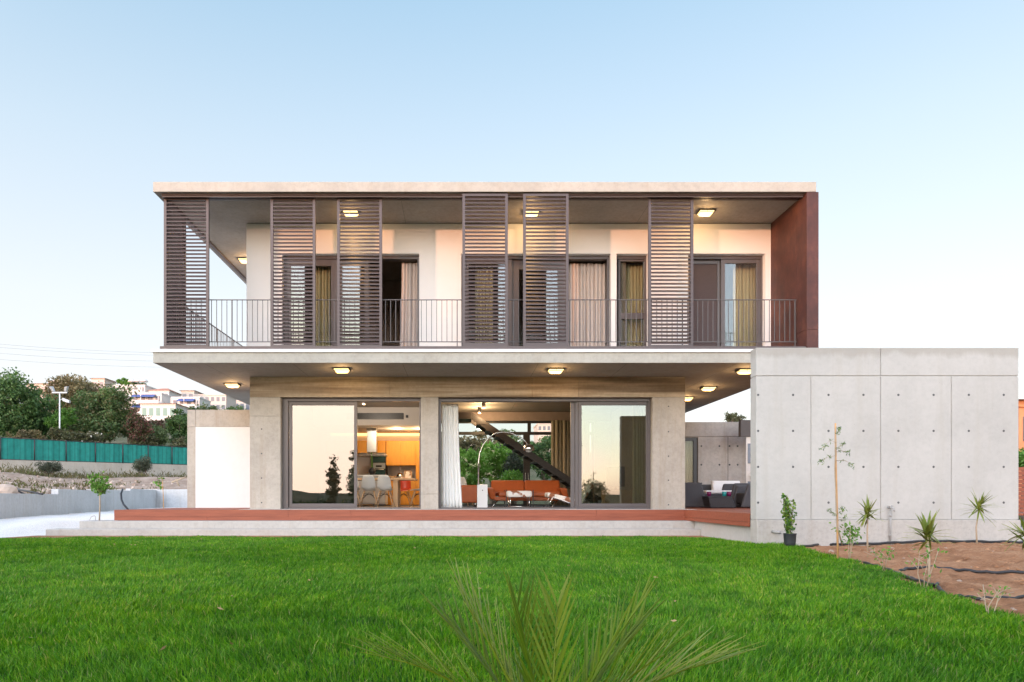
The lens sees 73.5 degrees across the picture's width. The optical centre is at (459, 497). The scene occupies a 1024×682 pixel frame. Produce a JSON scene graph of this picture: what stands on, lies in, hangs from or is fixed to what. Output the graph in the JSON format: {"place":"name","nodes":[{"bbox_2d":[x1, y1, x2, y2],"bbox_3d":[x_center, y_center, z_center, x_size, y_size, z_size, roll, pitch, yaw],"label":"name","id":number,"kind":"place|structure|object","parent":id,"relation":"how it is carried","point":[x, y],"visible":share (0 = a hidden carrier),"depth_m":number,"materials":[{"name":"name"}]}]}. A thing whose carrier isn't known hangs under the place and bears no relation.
{"place":"outdoors","nodes":[
{"label":"outdoors","id":0,"kind":"place"},
{"bbox_2d":[0,507,185,537],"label":"gravel","id":1,"kind":"structure","parent":0,"point":[26,526],"depth_m":13.80,"materials":[{"name":"gravel"}]},
{"bbox_2d":[187,410,249,507],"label":"panel wall","id":2,"kind":"structure","parent":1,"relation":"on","point":[218,458],"depth_m":16.50,"materials":[{"name":"paint"}]},
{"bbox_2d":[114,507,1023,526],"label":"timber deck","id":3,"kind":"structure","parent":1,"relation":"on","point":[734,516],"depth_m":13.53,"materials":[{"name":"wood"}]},
{"bbox_2d":[685,482,704,506],"bbox_3d":[5.476,-0.071,16.375,0.703,0.582,0.750,0,0,0],"label":"lounge chair","id":4,"kind":"object","parent":3,"relation":"on","point":[694,492],"visible":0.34,"depth_m":16.00,"materials":[{"name":"wicker"}]},
{"bbox_2d":[702,496,735,507],"bbox_3d":[5.999,0.097,15.975,0.659,0.267,0.770,0,0,0],"label":"lounge table","id":5,"kind":"object","parent":3,"relation":"on","point":[718,502],"visible":0.83,"depth_m":15.61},
{"bbox_2d":[702,481,739,495],"bbox_3d":[6.777,-0.113,17.710,1.577,0.666,0.820,0,0,0],"label":"lounge sofa","id":6,"kind":"object","parent":3,"relation":"on","point":[714,488],"visible":0.25,"depth_m":17.75,"materials":[{"name":"fabric"}]},
{"bbox_2d":[732,484,750,506],"bbox_3d":[6.806,-0.042,15.950,0.721,0.525,0.700,0,0,0],"label":"lounge chair","id":7,"kind":"object","parent":3,"relation":"on","point":[741,496],"visible":0.3,"depth_m":15.96,"materials":[{"name":"wicker"}]},
{"bbox_2d":[5,535,706,537],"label":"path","id":8,"kind":"structure","parent":0,"point":[42,536],"depth_m":12.56,"materials":[{"name":"grey concrete"}]},
{"bbox_2d":[46,520,700,535],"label":"concrete steps","id":9,"kind":"structure","parent":8,"relation":"on","point":[388,527],"depth_m":13.16,"materials":[{"name":"concrete"}]},
{"bbox_2d":[86,470,112,519],"bbox_3d":[-7.103,-0.021,13.556,0.730,1.057,0.432,0,0,43],"label":"young tree","id":10,"kind":"object","parent":9,"relation":"on","point":[99,487],"visible":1,"depth_m":13.59,"materials":[{"name":"green plant"}]},
{"bbox_2d":[0,535,1023,681],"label":"lawn","id":11,"kind":"structure","parent":0,"point":[363,622],"depth_m":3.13,"materials":[{"name":"plant"}]},
{"bbox_2d":[340,556,764,681],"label":"young palm","id":12,"kind":"object","parent":11,"relation":"on","point":[630,635],"visible":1,"depth_m":1.67,"materials":[{"name":"green plant"}]},
{"bbox_2d":[780,493,796,545],"bbox_3d":[4.708,0.314,9.759,0.191,0.771,0.289,0,0,-34],"label":"potted shrub","id":13,"kind":"object","parent":11,"relation":"on","point":[789,536],"visible":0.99,"depth_m":9.73,"materials":[{"name":"green plant"}]},
{"bbox_2d":[817,423,854,557],"bbox_3d":[4.238,-0.066,7.641,0.366,1.556,0.365,0,0,-44],"label":"staked sapling","id":14,"kind":"object","parent":11,"relation":"on","point":[838,536],"visible":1,"depth_m":7.70,"materials":[{"name":"plant"}]},
{"bbox_2d":[972,584,1012,612],"bbox_3d":[3.156,0.631,4.037,0.205,0.237,0.128,0,0,16],"label":"young shrub","id":15,"kind":"object","parent":11,"relation":"on","point":[995,596],"visible":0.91,"depth_m":4.03,"materials":[{"name":"green plant"}]},
{"bbox_2d":[0,410,1023,521],"bbox_3d":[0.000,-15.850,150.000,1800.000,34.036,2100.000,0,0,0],"label":"terrain","id":16,"kind":"structure","parent":0,"point":[146,481],"depth_m":39.82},
{"bbox_2d":[5,429,47,460],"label":"oleander shrub","id":17,"kind":"object","parent":16,"relation":"on","point":[22,433],"visible":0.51,"depth_m":54.60,"materials":[{"name":"green plant"}]},
{"bbox_2d":[0,367,68,439],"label":"broadleaf tree","id":18,"kind":"object","parent":16,"relation":"on","point":[14,389],"visible":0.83,"depth_m":56.50,"materials":[{"name":"green plant"}]},
{"bbox_2d":[34,461,63,476],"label":"round bush","id":19,"kind":"object","parent":16,"relation":"on","point":[48,467],"visible":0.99,"depth_m":44.31,"materials":[{"name":"green plant"}]},
{"bbox_2d":[49,387,70,427],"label":"lamp post","id":20,"kind":"object","parent":16,"relation":"on","point":[65,391],"visible":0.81,"depth_m":54.45,"materials":[{"name":"white metal"}]},
{"bbox_2d":[42,407,78,434],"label":"broadleaf tree","id":21,"kind":"object","parent":16,"relation":"on","point":[65,419],"visible":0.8,"depth_m":56.09,"materials":[{"name":"green plant"}]},
{"bbox_2d":[47,427,77,440],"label":"oleander shrub","id":22,"kind":"object","parent":16,"relation":"on","point":[57,434],"visible":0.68,"depth_m":52.98,"materials":[{"name":"green plant"}]},
{"bbox_2d":[0,489,155,518],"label":"retaining wall","id":23,"kind":"structure","parent":16,"relation":"on","point":[56,502],"depth_m":19.72,"materials":[{"name":"grey concrete"}]},
{"bbox_2d":[0,484,17,493],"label":"boulder","id":24,"kind":"object","parent":23,"relation":"on","point":[6,488],"visible":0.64,"depth_m":15.88,"materials":[{"name":"stone"}]},
{"bbox_2d":[36,373,125,443],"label":"broadleaf tree","id":25,"kind":"object","parent":16,"relation":"on","point":[75,383],"visible":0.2,"depth_m":73.09,"materials":[{"name":"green plant"}]},
{"bbox_2d":[68,430,105,442],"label":"oleander shrub","id":26,"kind":"object","parent":16,"relation":"on","point":[91,435],"visible":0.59,"depth_m":54.60,"materials":[{"name":"green plant"}]},
{"bbox_2d":[0,470,173,493],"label":"rubble","id":27,"kind":"object","parent":16,"relation":"on","point":[74,487],"visible":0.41,"depth_m":35.71,"materials":[{"name":"stone"}]},
{"bbox_2d":[0,460,186,476],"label":"boundary wall","id":28,"kind":"structure","parent":16,"relation":"on","point":[88,467],"depth_m":51.17,"materials":[{"name":"concrete"}]},
{"bbox_2d":[0,437,186,464],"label":"screen fence","id":29,"kind":"object","parent":28,"relation":"on","point":[42,450],"visible":0.85,"depth_m":50.31,"materials":[{"name":"fabric"}]},
{"bbox_2d":[0,461,186,493],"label":"weeds","id":30,"kind":"object","parent":16,"relation":"on","point":[42,473],"visible":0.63,"depth_m":42.59,"materials":[{"name":"plant"}]},
{"bbox_2d":[66,382,139,462],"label":"broadleaf tree","id":31,"kind":"object","parent":16,"relation":"on","point":[104,412],"visible":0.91,"depth_m":59.66,"materials":[{"name":"green plant"}]},
{"bbox_2d":[113,379,155,392],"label":"apartment block","id":32,"kind":"structure","parent":16,"relation":"on","point":[143,388],"depth_m":172.00,"materials":[{"name":"paint"}]},
{"bbox_2d":[86,489,186,507],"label":"garden wall","id":33,"kind":"structure","parent":16,"relation":"on","point":[175,497],"depth_m":32.00,"materials":[{"name":"paint"}]},
{"bbox_2d":[122,406,154,443],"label":"bougainvillea","id":34,"kind":"object","parent":16,"relation":"on","point":[139,424],"visible":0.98,"depth_m":57.92,"materials":[{"name":"red plant"}]},
{"bbox_2d":[131,454,152,476],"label":"round bush","id":35,"kind":"object","parent":16,"relation":"on","point":[144,464],"visible":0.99,"depth_m":48.34,"materials":[{"name":"green plant"}]},
{"bbox_2d":[128,434,158,444],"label":"leafy shrub","id":36,"kind":"object","parent":16,"relation":"on","point":[151,440],"visible":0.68,"depth_m":58.72,"materials":[{"name":"green plant"}]},
{"bbox_2d":[126,393,172,415],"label":"apartment block","id":37,"kind":"structure","parent":16,"relation":"on","point":[153,398],"depth_m":159.95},
{"bbox_2d":[147,424,169,445],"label":"leafy shrub","id":38,"kind":"object","parent":16,"relation":"on","point":[160,433],"visible":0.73,"depth_m":60.64,"materials":[{"name":"green plant"}]},
{"bbox_2d":[138,403,188,420],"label":"villa","id":39,"kind":"object","parent":16,"relation":"on","point":[158,411],"visible":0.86,"depth_m":150.00,"materials":[{"name":"paint"}]},
{"bbox_2d":[147,388,181,396],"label":"villa","id":40,"kind":"object","parent":16,"relation":"on","point":[167,391],"visible":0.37,"depth_m":168.83,"materials":[{"name":"paint"}]},
{"bbox_2d":[164,408,186,442],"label":"broadleaf tree","id":41,"kind":"object","parent":16,"relation":"on","point":[176,426],"visible":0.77,"depth_m":63.12,"materials":[{"name":"green plant"}]},
{"bbox_2d":[171,397,210,409],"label":"apartment block","id":42,"kind":"structure","parent":16,"relation":"on","point":[188,401],"depth_m":157.96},
{"bbox_2d":[193,394,236,409],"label":"apartment block","id":43,"kind":"structure","parent":16,"relation":"on","point":[220,400],"depth_m":176.00,"materials":[{"name":"paint"}]},
{"bbox_2d":[461,472,484,503],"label":"leafy shrub","id":44,"kind":"object","parent":16,"relation":"on","point":[470,478],"visible":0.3,"depth_m":23.79,"materials":[{"name":"green plant"}]},
{"bbox_2d":[459,447,492,503],"bbox_3d":[0.450,-0.506,25.959,1.679,2.912,1.437,0,0,0],"label":"leafy shrub","id":45,"kind":"object","parent":16,"relation":"on","point":[469,461],"visible":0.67,"depth_m":25.76,"materials":[{"name":"green plant"}]},
{"bbox_2d":[459,430,496,452],"bbox_3d":[0.542,-1.529,35.881,2.850,4.373,2.669,0,0,0],"label":"broadleaf tree","id":46,"kind":"object","parent":16,"relation":"on","point":[467,443],"visible":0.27,"depth_m":35.56,"materials":[{"name":"green plant"}]},
{"bbox_2d":[151,182,818,509],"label":"house","id":47,"kind":"structure","parent":16,"relation":"on","point":[314,415],"depth_m":14.50,"materials":[{"name":"beige concrete"}]},
{"bbox_2d":[286,259,336,345],"bbox_3d":[-3.195,-3.997,14.685,1.145,2.250,0.050,0,0,0],"label":"sliding door","id":48,"kind":"structure","parent":47,"relation":"in","point":[332,263],"depth_m":14.66,"materials":[{"name":"metal"}]},
{"bbox_2d":[289,402,356,506],"bbox_3d":[-2.939,-0.929,14.707,1.462,2.273,0.055,0,0,0],"label":"sliding door","id":49,"kind":"structure","parent":47,"relation":"in","point":[322,435],"depth_m":14.70,"materials":[{"name":"glass"}]},
{"bbox_2d":[316,267,330,345],"bbox_3d":[-2.994,-3.981,14.929,0.342,2.242,0.079,0,0,0],"label":"curtain","id":50,"kind":"object","parent":47,"relation":"hanging from","point":[323,282],"visible":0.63,"depth_m":14.91,"materials":[{"name":"fabric"}]},
{"bbox_2d":[282,398,420,508],"bbox_3d":[-2.317,-0.947,14.720,2.973,2.381,0.160,0,0,0],"label":"window frame","id":51,"kind":"structure","parent":47,"relation":"in","point":[285,401],"depth_m":14.64,"materials":[{"name":"metal"}]},
{"bbox_2d":[340,260,368,344],"bbox_3d":[-2.299,-3.997,14.740,0.690,2.250,0.050,0,0,0],"label":"sliding door","id":52,"kind":"structure","parent":47,"relation":"in","point":[340,260],"depth_m":14.72,"materials":[{"name":"metal"}]},
{"bbox_2d":[359,475,378,506],"bbox_3d":[-2.357,-0.168,17.745,0.501,0.833,0.500,0,0,-2],"label":"shell chair","id":53,"kind":"object","parent":47,"relation":"on","point":[368,482],"visible":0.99,"depth_m":17.56,"materials":[{"name":"white plastic"}]},
{"bbox_2d":[357,475,387,503],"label":"kitchen island","id":54,"kind":"structure","parent":47,"relation":"on","point":[369,499],"depth_m":19.95,"materials":[{"name":"paint"}]},
{"bbox_2d":[359,428,387,456],"bbox_3d":[-2.566,-1.650,20.300,0.815,0.807,0.635,0,0,0],"label":"range hood","id":55,"kind":"object","parent":47,"relation":"attached to","point":[372,440],"visible":1,"depth_m":20.16,"materials":[{"name":"metal"}]},
{"bbox_2d":[373,457,387,504],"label":"oven tower","id":56,"kind":"structure","parent":47,"relation":"on","point":[380,466],"depth_m":21.20,"materials":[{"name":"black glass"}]},
{"bbox_2d":[374,475,395,506],"bbox_3d":[-1.942,-0.168,17.745,0.501,0.833,0.500,0,0,3],"label":"shell chair","id":57,"kind":"object","parent":47,"relation":"on","point":[383,482],"visible":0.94,"depth_m":17.57,"materials":[{"name":"white plastic"}]},
{"bbox_2d":[357,478,417,506],"bbox_3d":[-2.375,-0.141,18.650,2.396,0.769,1.000,0,0,0],"label":"dining table","id":58,"kind":"object","parent":47,"relation":"on","point":[397,490],"visible":0.44,"depth_m":18.21,"materials":[{"name":"brown wood"}]},
{"bbox_2d":[357,441,418,504],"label":"kitchen cabinets","id":59,"kind":"object","parent":47,"relation":"on","point":[404,455],"visible":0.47,"depth_m":21.20,"materials":[{"name":"orange wood"}]},
{"bbox_2d":[401,263,417,345],"bbox_3d":[-1.111,-3.981,14.851,0.414,2.242,0.090,0,0,0],"label":"curtain","id":60,"kind":"object","parent":47,"relation":"hanging from","point":[409,289],"visible":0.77,"depth_m":14.83,"materials":[{"name":"fabric"}]},
{"bbox_2d":[442,404,461,506],"bbox_3d":[-0.169,-0.913,14.986,0.455,2.287,0.112,0,0,0],"label":"curtain","id":61,"kind":"object","parent":47,"relation":"hanging from","point":[451,487],"visible":0.95,"depth_m":14.95,"materials":[{"name":"fabric"}]},
{"bbox_2d":[461,485,476,506],"bbox_3d":[0.141,-0.036,17.500,0.605,0.560,0.800,0,0,0],"label":"leather armchair","id":62,"kind":"object","parent":47,"relation":"on","point":[469,493],"visible":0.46,"depth_m":17.10,"materials":[{"name":"orange leather"}]},
{"bbox_2d":[475,267,492,342],"bbox_3d":[0.534,-3.981,14.925,0.397,2.242,0.075,0,0,0],"label":"curtain","id":63,"kind":"object","parent":47,"relation":"hanging from","point":[484,301],"visible":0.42,"depth_m":14.92,"materials":[{"name":"fabric"}]},
{"bbox_2d":[465,259,511,345],"bbox_3d":[0.607,-3.997,14.685,1.031,2.250,0.050,0,0,0],"label":"sliding door","id":64,"kind":"structure","parent":47,"relation":"in","point":[509,260],"depth_m":14.66,"materials":[{"name":"metal"}]},
{"bbox_2d":[464,506,569,506],"bbox_3d":[1.634,0.238,17.300,3.055,0.012,2.600,0,0,0],"label":"rug","id":65,"kind":"object","parent":47,"relation":"on","point":[531,506],"visible":0.14,"depth_m":18.21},
{"bbox_2d":[477,431,533,506],"bbox_3d":[1.099,-0.671,16.300,1.370,1.828,0.270,0,0,0],"label":"arc lamp","id":66,"kind":"object","parent":65,"relation":"on","point":[482,495],"visible":0.94,"depth_m":16.20,"materials":[{"name":"metal"}]},
{"bbox_2d":[506,491,531,506],"bbox_3d":[1.466,0.036,16.900,0.607,0.415,0.522,0,0,0],"label":"cowhide stool","id":67,"kind":"object","parent":65,"relation":"on","point":[510,494],"visible":0.91,"depth_m":16.65,"materials":[{"name":"white fur"}]},
{"bbox_2d":[488,480,568,506],"bbox_3d":[1.757,-0.114,17.944,2.110,0.712,0.948,0,0,0],"label":"leather sofa","id":68,"kind":"object","parent":65,"relation":"on","point":[540,488],"visible":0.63,"depth_m":18.16,"materials":[{"name":"orange leather"}]},
{"bbox_2d":[543,479,596,506],"bbox_3d":[2.659,-0.101,16.560,1.328,0.686,0.808,0,0,13],"label":"cowhide lounger","id":69,"kind":"object","parent":65,"relation":"on","point":[587,488],"visible":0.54,"depth_m":16.31,"materials":[{"name":"silver metal"}]},
{"bbox_2d":[441,422,593,505],"bbox_3d":[1.660,-1.023,20.520,4.720,2.534,0.140,0,0,0],"label":"rear window","id":70,"kind":"structure","parent":47,"relation":"in","point":[526,435],"depth_m":20.50,"materials":[{"name":"metal"}]},
{"bbox_2d":[512,260,565,345],"bbox_3d":[1.696,-3.997,14.740,1.230,2.250,0.050,0,0,0],"label":"sliding door","id":71,"kind":"structure","parent":47,"relation":"in","point":[517,265],"depth_m":14.72,"materials":[{"name":"metal"}]},
{"bbox_2d":[439,398,649,508],"bbox_3d":[1.821,-0.947,14.720,4.542,2.381,0.160,0,0,0],"label":"window frame","id":72,"kind":"structure","parent":47,"relation":"in","point":[440,399],"depth_m":14.64,"materials":[{"name":"metal"}]},
{"bbox_2d":[551,420,589,505],"bbox_3d":[3.261,-1.024,20.095,1.141,2.509,0.127,0,0,0],"label":"curtain","id":73,"kind":"object","parent":47,"relation":"hanging from","point":[560,445],"visible":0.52,"depth_m":20.08,"materials":[{"name":"fabric"}]},
{"bbox_2d":[569,263,604,345],"bbox_3d":[2.761,-3.981,14.879,0.815,2.242,0.079,0,0,0],"label":"curtain","id":74,"kind":"object","parent":47,"relation":"hanging from","point":[587,281],"visible":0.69,"depth_m":14.87,"materials":[{"name":"fabric"}]},
{"bbox_2d":[578,402,647,506],"bbox_3d":[3.326,-0.929,14.707,1.537,2.273,0.055,0,0,0],"label":"sliding door","id":75,"kind":"structure","parent":47,"relation":"in","point":[580,404],"depth_m":14.68,"materials":[{"name":"metal"}]},
{"bbox_2d":[601,490,631,503],"bbox_3d":[4.180,0.009,17.650,0.935,0.430,0.500,0,0,0],"label":"sideboard","id":76,"kind":"object","parent":47,"relation":"on","point":[616,496],"visible":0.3,"depth_m":17.40,"materials":[{"name":"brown wood"}]},
{"bbox_2d":[606,467,624,489],"bbox_3d":[4.029,-0.506,17.650,0.468,0.599,0.140,0,0,0],"label":"television","id":77,"kind":"object","parent":76,"relation":"on","point":[615,477],"visible":1,"depth_m":17.62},
{"bbox_2d":[618,259,643,314],"bbox_3d":[3.708,-4.524,14.685,0.601,1.197,0.050,0,0,0],"label":"casement window","id":78,"kind":"structure","parent":47,"relation":"in","point":[619,260],"depth_m":14.66,"materials":[{"name":"metal"}]},
{"bbox_2d":[626,264,641,345],"bbox_3d":[3.788,-3.981,14.927,0.636,2.242,0.078,0,0,0],"label":"curtain","id":79,"kind":"object","parent":47,"relation":"hanging from","point":[634,281],"visible":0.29,"depth_m":14.92,"materials":[{"name":"fabric"}]},
{"bbox_2d":[632,406,643,503],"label":"curtain","id":80,"kind":"object","parent":47,"relation":"hanging from","point":[637,454],"visible":0.88,"depth_m":15.08,"materials":[{"name":"fabric"}]},
{"bbox_2d":[689,260,719,345],"bbox_3d":[5.294,-3.997,14.740,0.678,2.250,0.050,0,0,0],"label":"sliding door","id":81,"kind":"structure","parent":47,"relation":"in","point":[706,273],"depth_m":14.73,"materials":[{"name":"metal"}]},
{"bbox_2d":[720,259,759,345],"bbox_3d":[6.036,-3.997,14.685,0.848,2.250,0.050,0,0,0],"label":"sliding door","id":82,"kind":"structure","parent":47,"relation":"in","point":[723,261],"depth_m":14.66,"materials":[{"name":"metal"}]},
{"bbox_2d":[733,264,755,345],"bbox_3d":[6.230,-3.981,14.955,0.508,2.242,0.088,0,0,0],"label":"curtain","id":83,"kind":"object","parent":47,"relation":"hanging from","point":[744,281],"visible":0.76,"depth_m":14.93,"materials":[{"name":"fabric"}]},
{"bbox_2d":[478,441,511,503],"bbox_3d":[1.273,-0.677,27.523,1.699,3.252,1.572,0,0,-24],"label":"leafy shrub","id":84,"kind":"object","parent":16,"relation":"on","point":[497,458],"visible":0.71,"depth_m":27.14,"materials":[{"name":"green plant"}]},
{"bbox_2d":[498,468,522,503],"bbox_3d":[1.884,-0.045,23.993,1.323,1.990,1.188,0,0,33],"label":"leafy shrub","id":85,"kind":"object","parent":16,"relation":"on","point":[512,475],"visible":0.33,"depth_m":23.86,"materials":[{"name":"green plant"}]},
{"bbox_2d":[501,452,522,503],"bbox_3d":[2.088,-0.449,26.493,1.039,2.798,1.221,0,0,-31],"label":"leafy shrub","id":86,"kind":"object","parent":16,"relation":"on","point":[512,462],"visible":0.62,"depth_m":26.23,"materials":[{"name":"green plant"}]},
{"bbox_2d":[521,435,550,479],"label":"broadleaf tree","id":87,"kind":"object","parent":16,"relation":"on","point":[542,448],"visible":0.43,"depth_m":41.45,"materials":[{"name":"green plant"}]},
{"bbox_2d":[533,423,550,450],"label":"villa","id":88,"kind":"object","parent":16,"relation":"on","point":[541,427],"visible":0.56,"depth_m":150.00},
{"bbox_2d":[685,422,745,483],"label":"outbuilding","id":89,"kind":"structure","parent":16,"relation":"on","point":[719,451],"depth_m":19.00,"materials":[{"name":"concrete"}]},
{"bbox_2d":[685,441,692,481],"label":"curtain","id":90,"kind":"object","parent":89,"relation":"hanging from","point":[688,461],"visible":0.45,"depth_m":19.34,"materials":[{"name":"fabric"}]},
{"bbox_2d":[685,438,696,481],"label":"door","id":91,"kind":"structure","parent":89,"relation":"in","point":[694,440],"depth_m":19.04,"materials":[{"name":"metal"}]},
{"bbox_2d":[723,411,747,421],"bbox_3d":[14.478,-2.025,36.048,1.141,5.277,1.359,0,0,-43],"label":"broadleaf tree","id":92,"kind":"object","parent":16,"relation":"on","point":[731,417],"visible":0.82,"depth_m":35.94,"materials":[{"name":"green plant"}]},
{"bbox_2d":[738,420,750,436],"bbox_3d":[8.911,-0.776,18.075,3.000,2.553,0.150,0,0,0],"label":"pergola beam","id":93,"kind":"structure","parent":16,"relation":"on","point":[744,428],"depth_m":18.00,"materials":[{"name":"grey concrete"}]},
{"bbox_2d":[746,437,750,482],"bbox_3d":[15.180,-0.835,36.950,2.179,5.052,8.300,0,0,0],"label":"villa","id":94,"kind":"object","parent":16,"relation":"on","point":[748,459],"visible":0.03,"depth_m":34.00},
{"bbox_2d":[692,515,1023,542],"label":"deck plinth","id":95,"kind":"structure","parent":16,"relation":"on","point":[733,532],"depth_m":11.68,"materials":[{"name":"grey concrete"}]},
{"bbox_2d":[751,348,1020,545],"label":"concrete wall","id":96,"kind":"structure","parent":16,"relation":"on","point":[925,431],"depth_m":10.30,"materials":[{"name":"concrete"}]},
{"bbox_2d":[1018,399,1023,491],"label":"villa","id":97,"kind":"object","parent":16,"relation":"on","point":[1020,423],"visible":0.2,"depth_m":30.00,"materials":[{"name":"orange"}]},
{"bbox_2d":[1018,467,1023,511],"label":"timber fence","id":98,"kind":"object","parent":16,"relation":"on","point":[1020,494],"depth_m":24.00,"materials":[{"name":"wood"}]},
{"bbox_2d":[0,0,1023,451],"label":"sky","id":99,"kind":"structure","parent":0,"point":[905,117],"materials":[{"name":"blue"}]},
{"bbox_2d":[775,542,1023,664],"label":"planting bed","id":100,"kind":"object","parent":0,"point":[985,560],"visible":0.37,"depth_m":7.41,"materials":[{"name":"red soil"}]},
{"bbox_2d":[829,521,864,558],"bbox_3d":[4.328,0.496,7.621,0.359,0.488,0.410,0,0,25],"label":"young shrub","id":101,"kind":"object","parent":100,"relation":"on","point":[848,531],"visible":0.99,"depth_m":7.60,"materials":[{"name":"green plant"}]},
{"bbox_2d":[853,496,885,550],"bbox_3d":[5.385,0.330,8.957,0.449,0.771,0.436,0,0,-39],"label":"dracaena","id":102,"kind":"object","parent":100,"relation":"on","point":[867,509],"visible":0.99,"depth_m":8.97,"materials":[{"name":"green plant"}]},
{"bbox_2d":[867,546,896,570],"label":"young shrub","id":103,"kind":"object","parent":100,"relation":"on","point":[882,554],"visible":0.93,"depth_m":6.77,"materials":[{"name":"green plant"}]},
{"bbox_2d":[802,540,1022,546],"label":"irrigation hose","id":104,"kind":"object","parent":100,"relation":"on","point":[899,542],"visible":0.75,"depth_m":10.24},
{"bbox_2d":[899,509,953,582],"bbox_3d":[3.953,0.418,5.810,0.393,0.654,0.432,0,0,0],"label":"dracaena","id":105,"kind":"object","parent":100,"relation":"on","point":[927,531],"visible":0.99,"depth_m":5.80,"materials":[{"name":"green plant"}]},
{"bbox_2d":[905,544,947,585],"bbox_3d":[3.525,0.556,5.202,0.211,0.402,0.264,0,0,-32],"label":"young shrub","id":106,"kind":"object","parent":100,"relation":"on","point":[928,554],"visible":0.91,"depth_m":5.17,"materials":[{"name":"green plant"}]},
{"bbox_2d":[899,565,1023,573],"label":"irrigation hose","id":107,"kind":"object","parent":100,"relation":"on","point":[974,571],"visible":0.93,"depth_m":6.75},
{"bbox_2d":[959,488,1003,543],"bbox_3d":[7.384,0.257,9.674,0.499,0.835,0.458,0,0,0],"label":"dracaena","id":108,"kind":"object","parent":100,"relation":"on","point":[979,503],"visible":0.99,"depth_m":9.65,"materials":[{"name":"green plant"}]},
{"bbox_2d":[999,516,1023,551],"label":"dracaena","id":109,"kind":"object","parent":100,"relation":"on","point":[1020,531],"visible":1,"depth_m":4.72,"materials":[{"name":"green plant"}]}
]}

